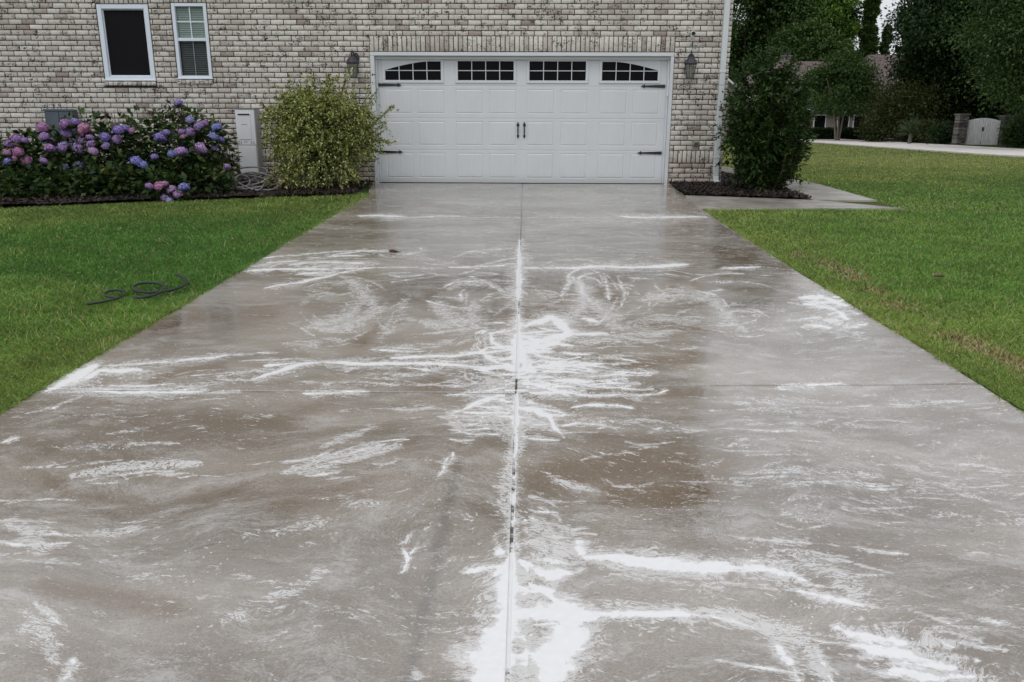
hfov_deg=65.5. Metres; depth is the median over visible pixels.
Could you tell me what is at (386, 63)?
window frame
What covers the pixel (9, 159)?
hydrangea
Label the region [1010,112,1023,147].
shrub
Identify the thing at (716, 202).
path
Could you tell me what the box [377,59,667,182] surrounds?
garage door
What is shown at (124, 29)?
window
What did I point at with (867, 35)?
tree
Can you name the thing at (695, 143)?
outlet box
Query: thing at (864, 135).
shrub
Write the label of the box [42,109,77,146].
electric box
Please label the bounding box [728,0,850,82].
tree
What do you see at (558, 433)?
driveway
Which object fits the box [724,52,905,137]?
neighbour house
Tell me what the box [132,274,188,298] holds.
soaker hose
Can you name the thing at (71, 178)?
hydrangea
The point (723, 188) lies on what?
mulch
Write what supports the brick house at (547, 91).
on the ground at (364, 191)
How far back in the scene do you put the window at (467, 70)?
13.15 m
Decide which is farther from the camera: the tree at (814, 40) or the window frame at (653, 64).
the tree at (814, 40)
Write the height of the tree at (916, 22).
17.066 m
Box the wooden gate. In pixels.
[965,118,1000,144]
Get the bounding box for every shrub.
[258,67,398,189]
[707,38,823,190]
[854,68,954,142]
[854,109,898,141]
[912,119,939,143]
[925,119,954,144]
[997,110,1023,146]
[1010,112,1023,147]
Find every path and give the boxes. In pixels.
[685,195,905,209]
[721,166,876,201]
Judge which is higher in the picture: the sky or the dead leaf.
the sky
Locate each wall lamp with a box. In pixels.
[346,52,358,77]
[684,50,697,78]
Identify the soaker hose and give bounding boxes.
[87,289,126,304]
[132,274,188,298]
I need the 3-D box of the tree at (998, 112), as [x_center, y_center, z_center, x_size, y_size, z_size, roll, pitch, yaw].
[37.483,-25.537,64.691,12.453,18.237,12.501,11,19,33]
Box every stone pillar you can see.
[951,114,970,145]
[996,115,1013,145]
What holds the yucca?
on the ground at (364, 191)
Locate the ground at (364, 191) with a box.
[0,135,1023,392]
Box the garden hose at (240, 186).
[211,166,286,190]
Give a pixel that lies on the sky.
(885, 2)
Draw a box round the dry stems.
[41,110,211,147]
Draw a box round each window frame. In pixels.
[382,59,443,82]
[455,60,515,82]
[527,60,588,83]
[599,60,660,83]
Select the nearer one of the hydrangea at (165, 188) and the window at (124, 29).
the hydrangea at (165, 188)
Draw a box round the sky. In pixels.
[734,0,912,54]
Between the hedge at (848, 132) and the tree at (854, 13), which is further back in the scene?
the tree at (854, 13)
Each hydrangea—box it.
[0,126,68,198]
[1,106,136,197]
[71,99,242,196]
[127,163,200,201]
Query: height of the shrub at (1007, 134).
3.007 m
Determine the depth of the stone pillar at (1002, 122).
53.01 m
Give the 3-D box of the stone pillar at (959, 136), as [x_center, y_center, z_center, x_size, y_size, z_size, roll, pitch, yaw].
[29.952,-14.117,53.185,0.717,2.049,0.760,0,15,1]
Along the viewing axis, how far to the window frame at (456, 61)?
13.17 m
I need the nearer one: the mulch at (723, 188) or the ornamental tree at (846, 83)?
the mulch at (723, 188)
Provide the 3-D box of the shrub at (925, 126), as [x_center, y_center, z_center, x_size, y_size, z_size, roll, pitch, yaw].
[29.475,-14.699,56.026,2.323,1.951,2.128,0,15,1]
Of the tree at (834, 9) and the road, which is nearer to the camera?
the road
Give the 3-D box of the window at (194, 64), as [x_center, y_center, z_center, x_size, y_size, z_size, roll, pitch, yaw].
[-5.218,-4.893,13.018,0.590,1.169,0.135,0,15,1]
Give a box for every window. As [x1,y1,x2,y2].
[96,4,156,80]
[171,3,212,78]
[385,61,440,79]
[458,61,513,79]
[529,61,585,80]
[602,62,657,80]
[813,115,825,128]
[837,115,849,127]
[852,115,865,127]
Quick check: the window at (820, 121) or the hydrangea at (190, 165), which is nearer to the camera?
the hydrangea at (190, 165)
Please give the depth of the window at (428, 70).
13.18 m
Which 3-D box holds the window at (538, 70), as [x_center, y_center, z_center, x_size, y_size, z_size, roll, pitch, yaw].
[0.752,-4.452,13.131,0.928,0.300,0.021,0,15,1]
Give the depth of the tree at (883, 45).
93.15 m
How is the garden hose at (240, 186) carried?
on the mulch at (63, 198)
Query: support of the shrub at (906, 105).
on the ground at (364, 191)
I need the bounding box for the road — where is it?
[801,138,1023,156]
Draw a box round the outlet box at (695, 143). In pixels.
[692,141,698,145]
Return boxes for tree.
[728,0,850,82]
[730,0,862,67]
[746,16,857,75]
[793,48,890,139]
[803,0,862,53]
[855,0,882,60]
[877,0,1022,127]
[878,25,893,54]
[884,0,1023,134]
[929,0,1023,123]
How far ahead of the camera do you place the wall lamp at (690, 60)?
12.78 m
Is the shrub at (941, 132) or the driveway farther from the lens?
the shrub at (941, 132)
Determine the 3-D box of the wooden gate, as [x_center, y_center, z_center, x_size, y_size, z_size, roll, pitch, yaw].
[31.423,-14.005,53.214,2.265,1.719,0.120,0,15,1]
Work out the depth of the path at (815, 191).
12.18 m
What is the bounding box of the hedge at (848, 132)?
[806,126,882,139]
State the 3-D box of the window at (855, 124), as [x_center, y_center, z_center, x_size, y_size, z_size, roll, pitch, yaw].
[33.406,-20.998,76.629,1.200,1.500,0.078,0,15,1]
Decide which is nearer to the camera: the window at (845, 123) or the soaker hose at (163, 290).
the soaker hose at (163, 290)
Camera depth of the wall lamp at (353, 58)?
12.87 m
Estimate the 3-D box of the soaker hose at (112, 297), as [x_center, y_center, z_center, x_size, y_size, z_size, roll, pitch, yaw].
[-2.757,-0.304,5.468,0.167,0.026,0.423,-2,16,-7]
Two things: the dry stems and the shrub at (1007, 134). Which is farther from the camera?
the shrub at (1007, 134)
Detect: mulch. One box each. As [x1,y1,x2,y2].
[0,179,373,204]
[669,171,811,197]
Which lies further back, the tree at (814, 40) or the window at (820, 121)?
the tree at (814, 40)
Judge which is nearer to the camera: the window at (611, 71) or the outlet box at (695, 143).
the window at (611, 71)
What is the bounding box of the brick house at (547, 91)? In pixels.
[0,0,733,184]
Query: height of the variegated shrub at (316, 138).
2.097 m
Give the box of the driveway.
[0,183,1023,681]
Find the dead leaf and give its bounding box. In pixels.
[934,273,948,276]
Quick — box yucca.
[898,115,923,143]
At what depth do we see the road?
48.55 m
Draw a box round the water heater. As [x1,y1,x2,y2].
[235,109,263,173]
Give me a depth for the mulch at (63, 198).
11.48 m
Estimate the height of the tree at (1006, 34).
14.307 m

